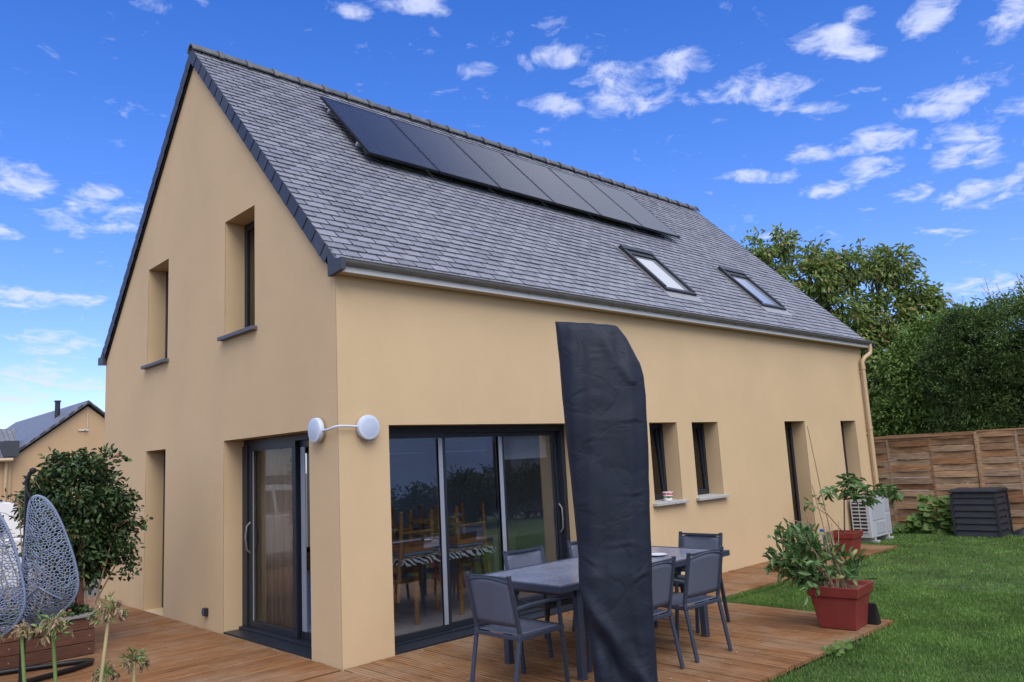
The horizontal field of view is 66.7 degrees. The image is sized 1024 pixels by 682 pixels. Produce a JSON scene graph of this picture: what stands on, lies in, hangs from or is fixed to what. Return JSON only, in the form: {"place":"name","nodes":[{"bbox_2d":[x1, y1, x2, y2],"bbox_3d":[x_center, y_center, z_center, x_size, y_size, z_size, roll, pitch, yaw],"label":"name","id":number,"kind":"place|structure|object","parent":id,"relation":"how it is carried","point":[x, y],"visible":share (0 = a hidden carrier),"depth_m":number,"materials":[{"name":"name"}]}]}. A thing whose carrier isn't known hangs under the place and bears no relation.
{"place":"outdoors","nodes":[
{"label":"outdoors","id":0,"kind":"place"},
{"bbox_2d":[395,527,516,591],"bbox_3d":[-0.938,3.138,11.243,0.440,0.774,2.540,5,-12,-43],"label":"sideboard","id":1,"kind":"object","parent":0,"point":[428,570],"visible":0.34,"depth_m":10.77,"materials":[{"name":"brown wood"}]},
{"bbox_2d":[0,446,1015,624],"bbox_3d":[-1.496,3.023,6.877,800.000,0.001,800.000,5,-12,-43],"label":"ground","id":2,"kind":"structure","parent":0,"point":[92,591],"depth_m":15.98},
{"bbox_2d":[0,500,31,589],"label":"parked car","id":3,"kind":"object","parent":2,"relation":"on","point":[6,507],"visible":0.2,"depth_m":12.15,"materials":[{"name":"white paint"}]},
{"bbox_2d":[8,619,33,681],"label":"agapanthus","id":4,"kind":"object","parent":2,"relation":"on","point":[21,630],"visible":0.97,"depth_m":2.59,"materials":[{"name":"green plant"}]},
{"bbox_2d":[0,400,104,506],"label":"neighbour house","id":5,"kind":"structure","parent":2,"relation":"on","point":[70,429],"depth_m":34.11,"materials":[{"name":"paint"}]},
{"bbox_2d":[98,43,879,670],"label":"house","id":6,"kind":"structure","parent":2,"relation":"on","point":[298,261],"depth_m":9.75,"materials":[{"name":"paint"}]},
{"bbox_2d":[162,451,165,606],"bbox_3d":[-4.592,2.551,10.594,0.072,2.127,0.736,5,-12,-43],"label":"glazed door","id":7,"kind":"structure","parent":6,"relation":"in","point":[164,451],"depth_m":10.78,"materials":[{"name":"metal"}]},
{"bbox_2d":[165,271,168,357],"bbox_3d":[-4.749,-0.376,11.043,0.072,1.387,0.771,5,-12,-43],"label":"window","id":8,"kind":"structure","parent":6,"relation":"in","point":[167,273],"depth_m":11.25,"materials":[{"name":"metal"}]},
{"bbox_2d":[202,607,207,616],"bbox_3d":[-3.555,3.137,9.010,0.054,0.090,0.080,5,-12,-43],"label":"wall socket","id":9,"kind":"object","parent":6,"relation":"attached to","point":[205,611],"depth_m":8.98,"materials":[{"name":"black plastic"}]},
{"bbox_2d":[245,220,254,327],"bbox_3d":[-2.960,-0.781,9.183,0.072,1.392,0.784,5,-12,-43],"label":"window","id":10,"kind":"structure","parent":6,"relation":"in","point":[249,228],"depth_m":9.35,"materials":[{"name":"glass"}]},
{"bbox_2d":[223,433,311,659],"bbox_3d":[-2.464,2.081,8.274,0.377,2.137,1.967,5,-12,-43],"label":"sliding door","id":11,"kind":"structure","parent":6,"relation":"in","point":[298,641],"depth_m":8.40,"materials":[{"name":"metal"}]},
{"bbox_2d":[260,447,293,629],"bbox_3d":[-2.706,2.079,8.877,0.086,2.250,1.000,5,-12,-43],"label":"curtain","id":12,"kind":"object","parent":6,"relation":"hanging from","point":[276,564],"visible":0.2,"depth_m":8.79,"materials":[{"name":"white fabric"}]},
{"bbox_2d":[305,448,309,551],"bbox_3d":[-4.557,2.808,13.361,2.598,1.847,0.072,5,-12,-43],"label":"window","id":13,"kind":"structure","parent":6,"relation":"in","point":[306,449],"depth_m":14.24,"materials":[{"name":"metal"}]},
{"bbox_2d":[308,415,379,442],"bbox_3d":[-1.617,0.823,7.322,0.695,0.236,0.332,-3,-9,2],"label":"wall lamp","id":14,"kind":"object","parent":6,"relation":"attached to","point":[367,427],"visible":1,"depth_m":7.34,"materials":[{"name":"white plastic"}]},
{"bbox_2d":[320,96,438,172],"bbox_3d":[-1.869,-2.897,10.898,1.160,1.258,1.212,5,-12,-43],"label":"solar panel","id":15,"kind":"object","parent":6,"relation":"attached to","point":[378,135],"visible":1,"depth_m":10.80,"materials":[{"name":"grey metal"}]},
{"bbox_2d":[392,509,433,603],"bbox_3d":[-1.201,2.369,8.666,0.525,0.952,0.430,5,-12,-43],"label":"dining chair","id":16,"kind":"object","parent":6,"relation":"on","point":[400,550],"visible":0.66,"depth_m":8.55,"materials":[{"name":"orange wood"}]},
{"bbox_2d":[392,545,492,624],"bbox_3d":[-0.973,2.816,9.060,1.280,0.759,0.900,5,-12,-43],"label":"dining table","id":17,"kind":"object","parent":6,"relation":"on","point":[416,592],"visible":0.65,"depth_m":9.03,"materials":[{"name":"orange wood"}]},
{"bbox_2d":[392,544,495,566],"bbox_3d":[-0.991,2.481,9.111,1.356,0.088,0.976,5,-12,-43],"label":"tablecloth","id":18,"kind":"object","parent":17,"relation":"on","point":[437,558],"visible":0.31,"depth_m":8.78,"materials":[{"name":"fabric"}]},
{"bbox_2d":[391,505,439,583],"bbox_3d":[-1.164,2.472,9.360,0.430,0.952,0.525,4,-11,-38],"label":"dining chair","id":19,"kind":"object","parent":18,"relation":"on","point":[422,539],"visible":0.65,"depth_m":9.41,"materials":[{"name":"orange wood"}]},
{"bbox_2d":[433,503,490,573],"bbox_3d":[-0.589,2.439,9.338,0.525,0.952,0.430,5,-12,-43],"label":"dining chair","id":20,"kind":"object","parent":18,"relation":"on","point":[457,540],"visible":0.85,"depth_m":9.31,"materials":[{"name":"orange wood"}]},
{"bbox_2d":[389,117,500,189],"bbox_3d":[-1.023,-2.820,11.695,1.140,1.258,1.212,5,-12,-43],"label":"solar panel","id":21,"kind":"object","parent":6,"relation":"attached to","point":[446,155],"visible":0.81,"depth_m":11.62,"materials":[{"name":"black glass"}]},
{"bbox_2d":[389,425,572,654],"bbox_3d":[-0.310,2.006,8.561,2.765,2.147,0.477,5,-12,-43],"label":"sliding window","id":22,"kind":"structure","parent":6,"relation":"in","point":[511,441],"depth_m":8.78,"materials":[{"name":"metal"}]},
{"bbox_2d":[449,136,554,203],"bbox_3d":[-0.184,-2.744,12.486,1.140,1.258,1.212,5,-12,-43],"label":"solar panel","id":23,"kind":"object","parent":6,"relation":"attached to","point":[502,171],"visible":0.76,"depth_m":12.41,"materials":[{"name":"black glass"}]},
{"bbox_2d":[502,153,601,216],"bbox_3d":[0.654,-2.668,13.276,1.140,1.258,1.212,5,-12,-43],"label":"solar panel","id":24,"kind":"object","parent":6,"relation":"attached to","point":[551,185],"visible":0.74,"depth_m":13.21,"materials":[{"name":"black glass"}]},
{"bbox_2d":[548,167,642,227],"bbox_3d":[1.493,-2.592,14.066,1.140,1.258,1.212,5,-12,-43],"label":"solar panel","id":25,"kind":"object","parent":6,"relation":"attached to","point":[597,199],"visible":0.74,"depth_m":14.00,"materials":[{"name":"black glass"}]},
{"bbox_2d":[589,180,679,237],"bbox_3d":[2.332,-2.515,14.857,1.140,1.258,1.212,5,-12,-43],"label":"solar panel","id":26,"kind":"object","parent":6,"relation":"attached to","point":[641,214],"visible":0.73,"depth_m":14.79,"materials":[{"name":"black glass"}]},
{"bbox_2d":[649,423,667,499],"bbox_3d":[1.899,1.684,10.819,0.632,1.062,0.104,5,-12,-43],"label":"window","id":27,"kind":"structure","parent":6,"relation":"in","point":[656,430],"depth_m":10.95,"materials":[{"name":"metal"}]},
{"bbox_2d":[662,491,672,500],"bbox_3d":[2.122,2.113,10.607,0.154,0.118,0.154,5,-12,-43],"label":"plastic tub","id":28,"kind":"object","parent":6,"relation":"on","point":[667,495],"visible":1,"depth_m":10.55,"materials":[{"name":"white plastic"}]},
{"bbox_2d":[692,423,708,494],"bbox_3d":[2.652,1.751,11.517,0.673,1.062,0.087,5,-12,-43],"label":"window","id":29,"kind":"structure","parent":6,"relation":"in","point":[697,428],"depth_m":11.65,"materials":[{"name":"metal"}]},
{"bbox_2d":[784,422,801,527],"bbox_3d":[4.689,2.465,13.302,0.713,2.147,0.072,5,-12,-43],"label":"glazed door","id":30,"kind":"structure","parent":6,"relation":"in","point":[788,428],"depth_m":13.48,"materials":[{"name":"metal"}]},
{"bbox_2d":[840,422,849,483],"bbox_3d":[6.193,2.135,14.813,0.639,1.197,0.072,5,-12,-43],"label":"window","id":31,"kind":"structure","parent":6,"relation":"in","point":[842,431],"depth_m":14.98,"materials":[{"name":"metal"}]},
{"bbox_2d":[344,544,897,681],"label":"deck","id":32,"kind":"structure","parent":2,"relation":"on","point":[797,638],"depth_m":7.04,"materials":[{"name":"brown wood"}]},
{"bbox_2d":[464,572,569,681],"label":"garden chair","id":33,"kind":"object","parent":32,"relation":"on","point":[494,601],"visible":1,"depth_m":6.03,"materials":[{"name":"metal"}]},
{"bbox_2d":[502,545,587,657],"bbox_3d":[0.315,2.428,7.351,0.532,0.891,0.612,5,-12,-41],"label":"garden chair","id":34,"kind":"object","parent":32,"relation":"on","point":[522,558],"visible":0.42,"depth_m":7.45,"materials":[{"name":"metal"}]},
{"bbox_2d":[567,541,577,630],"bbox_3d":[0.975,2.485,7.959,0.532,0.891,0.612,5,-12,-44],"label":"garden chair","id":35,"kind":"object","parent":32,"relation":"on","point":[572,548],"visible":0.05,"depth_m":8.04,"materials":[{"name":"metal"}]},
{"bbox_2d":[480,546,729,680],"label":"garden table","id":36,"kind":"object","parent":32,"relation":"on","point":[558,578],"visible":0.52,"depth_m":6.73,"materials":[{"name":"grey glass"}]},
{"bbox_2d":[652,553,666,556],"bbox_3d":[1.421,2.087,7.598,0.190,0.016,0.190,5,-12,-43],"label":"saucer","id":37,"kind":"object","parent":36,"relation":"on","point":[658,554],"visible":0.84,"depth_m":7.63,"materials":[{"name":"white ceramic"}]},
{"bbox_2d":[555,322,657,681],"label":"covered parasol","id":38,"kind":"object","parent":32,"relation":"on","point":[603,395],"visible":1,"depth_m":5.46,"materials":[{"name":"black fabric"}]},
{"bbox_2d":[587,556,684,672],"bbox_3d":[0.996,2.249,6.412,0.612,0.891,0.532,-11,-12,44],"label":"garden chair","id":39,"kind":"object","parent":32,"relation":"on","point":[663,572],"visible":0.32,"depth_m":6.37,"materials":[{"name":"metal"}]},
{"bbox_2d":[654,531,730,632],"bbox_3d":[1.818,2.446,7.991,0.612,0.891,0.532,5,-12,-44],"label":"garden chair","id":40,"kind":"object","parent":32,"relation":"on","point":[701,540],"visible":0.38,"depth_m":8.15,"materials":[{"name":"metal"}]},
{"bbox_2d":[662,546,732,662],"bbox_3d":[1.525,2.299,6.925,0.532,0.891,0.612,5,-12,-41],"label":"garden chair","id":41,"kind":"object","parent":32,"relation":"on","point":[702,570],"visible":0.75,"depth_m":6.77,"materials":[{"name":"metal"}]},
{"bbox_2d":[762,426,876,630],"bbox_3d":[2.977,1.808,7.666,1.054,1.928,0.695,-3,-9,-1],"label":"potted laurel","id":42,"kind":"object","parent":32,"relation":"on","point":[841,602],"visible":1,"depth_m":7.54,"materials":[{"name":"green plant"}]},
{"bbox_2d":[803,473,902,554],"bbox_3d":[5.402,2.718,12.303,1.528,1.274,0.596,-5,-9,10],"label":"potted shrub","id":43,"kind":"object","parent":32,"relation":"on","point":[849,538],"visible":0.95,"depth_m":12.22,"materials":[{"name":"green plant"}]},
{"bbox_2d":[867,602,880,624],"bbox_3d":[3.501,2.639,7.564,0.088,0.202,0.120,5,-12,-43],"label":"door wedge","id":44,"kind":"object","parent":32,"relation":"on","point":[874,616],"depth_m":7.52,"materials":[{"name":"black plastic"}]},
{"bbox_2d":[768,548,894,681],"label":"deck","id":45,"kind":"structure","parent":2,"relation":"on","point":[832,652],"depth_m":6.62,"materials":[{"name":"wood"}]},
{"bbox_2d":[0,596,381,681],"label":"deck","id":46,"kind":"structure","parent":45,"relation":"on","point":[177,651],"depth_m":7.56,"materials":[{"name":"brown wood"}]},
{"bbox_2d":[0,467,94,681],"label":"hanging egg chair","id":47,"kind":"object","parent":46,"relation":"on","point":[23,571],"visible":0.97,"depth_m":6.87,"materials":[{"name":"grey wicker"}]},
{"bbox_2d":[0,534,97,669],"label":"wooden planter","id":48,"kind":"object","parent":46,"relation":"on","point":[80,642],"visible":0.66,"depth_m":7.84,"materials":[{"name":"wood"}]},
{"bbox_2d":[0,600,94,640],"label":"ground ivy","id":49,"kind":"object","parent":48,"relation":"on","point":[75,610],"visible":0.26,"depth_m":8.03,"materials":[{"name":"green plant"}]},
{"bbox_2d":[0,442,152,614],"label":"climber shrub","id":50,"kind":"object","parent":48,"relation":"in","point":[96,516],"visible":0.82,"depth_m":8.36,"materials":[{"name":"green plant"}]},
{"bbox_2d":[740,222,952,466],"bbox_3d":[8.866,0.597,20.946,7.055,7.918,2.531,-3,-9,-3],"label":"walnut tree","id":51,"kind":"object","parent":2,"relation":"on","point":[886,270],"visible":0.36,"depth_m":20.89,"materials":[{"name":"green plant"}]},
{"bbox_2d":[866,301,1003,483],"bbox_3d":[9.757,1.623,18.428,2.515,5.052,3.610,5,-12,-43],"label":"hazel bush","id":52,"kind":"object","parent":2,"relation":"on","point":[902,410],"visible":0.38,"depth_m":18.41,"materials":[{"name":"green plant"}]},
{"bbox_2d":[874,428,1023,529],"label":"wooden fence","id":53,"kind":"object","parent":2,"relation":"on","point":[1005,473],"visible":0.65,"depth_m":15.28,"materials":[{"name":"brown wood"}]},
{"bbox_2d":[910,292,1023,523],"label":"hedge","id":54,"kind":"object","parent":2,"relation":"on","point":[979,384],"visible":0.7,"depth_m":15.99,"materials":[{"name":"green plant"}]},
{"bbox_2d":[948,273,1023,332],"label":"feathery shrub","id":55,"kind":"object","parent":2,"relation":"on","point":[1009,292],"visible":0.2,"depth_m":18.55,"materials":[{"name":"green plant"}]},
{"bbox_2d":[0,0,1023,473],"label":"sky","id":56,"kind":"structure","parent":0,"point":[890,123],"materials":[{"name":"blue"}]},
{"bbox_2d":[721,529,1023,681],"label":"lawn","id":57,"kind":"structure","parent":0,"point":[967,566],"depth_m":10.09,"materials":[{"name":"plant"}]},
{"bbox_2d":[28,610,74,681],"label":"agapanthus","id":58,"kind":"object","parent":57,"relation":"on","point":[52,626],"visible":1,"depth_m":2.59,"materials":[{"name":"green plant"}]},
{"bbox_2d":[90,661,119,681],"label":"agapanthus","id":59,"kind":"object","parent":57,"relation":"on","point":[112,673],"visible":0.86,"depth_m":2.59,"materials":[{"name":"green plant"}]},
{"bbox_2d":[86,590,128,681],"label":"agapanthus","id":60,"kind":"object","parent":57,"relation":"on","point":[105,611],"visible":1,"depth_m":2.58,"materials":[{"name":"green plant"}]},
{"bbox_2d":[118,646,149,681],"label":"agapanthus","id":61,"kind":"object","parent":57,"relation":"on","point":[132,661],"visible":1,"depth_m":2.60,"materials":[{"name":"green plant"}]},
{"bbox_2d":[821,638,852,655],"bbox_3d":[2.821,2.630,6.708,0.534,0.061,0.222,5,-12,-43],"label":"clover tuft","id":62,"kind":"object","parent":57,"relation":"on","point":[840,646],"visible":1,"depth_m":6.66,"materials":[{"name":"green plant"}]},
{"bbox_2d":[850,495,893,542],"bbox_3d":[6.591,3.248,14.263,0.936,0.815,0.420,5,-12,-43],"label":"heat pump","id":63,"kind":"object","parent":57,"relation":"on","point":[872,524],"visible":0.69,"depth_m":14.02,"materials":[{"name":"grey metal"}]},
{"bbox_2d":[893,494,957,533],"bbox_3d":[8.000,3.306,14.907,0.730,0.746,1.239,5,-12,-43],"label":"squash plant","id":64,"kind":"object","parent":57,"relation":"on","point":[925,514],"visible":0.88,"depth_m":14.76,"materials":[{"name":"green plant"}]},
{"bbox_2d":[948,487,1012,537],"bbox_3d":[8.531,3.111,14.165,0.750,0.855,0.780,5,-12,-43],"label":"compost bin","id":65,"kind":"object","parent":57,"relation":"on","point":[982,511],"visible":0.97,"depth_m":13.96,"materials":[{"name":"black plastic"}]},
{"bbox_2d":[1011,527,1023,535],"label":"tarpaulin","id":66,"kind":"object","parent":57,"relation":"on","point":[1019,532],"visible":0.86,"depth_m":13.77,"materials":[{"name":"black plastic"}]}
]}

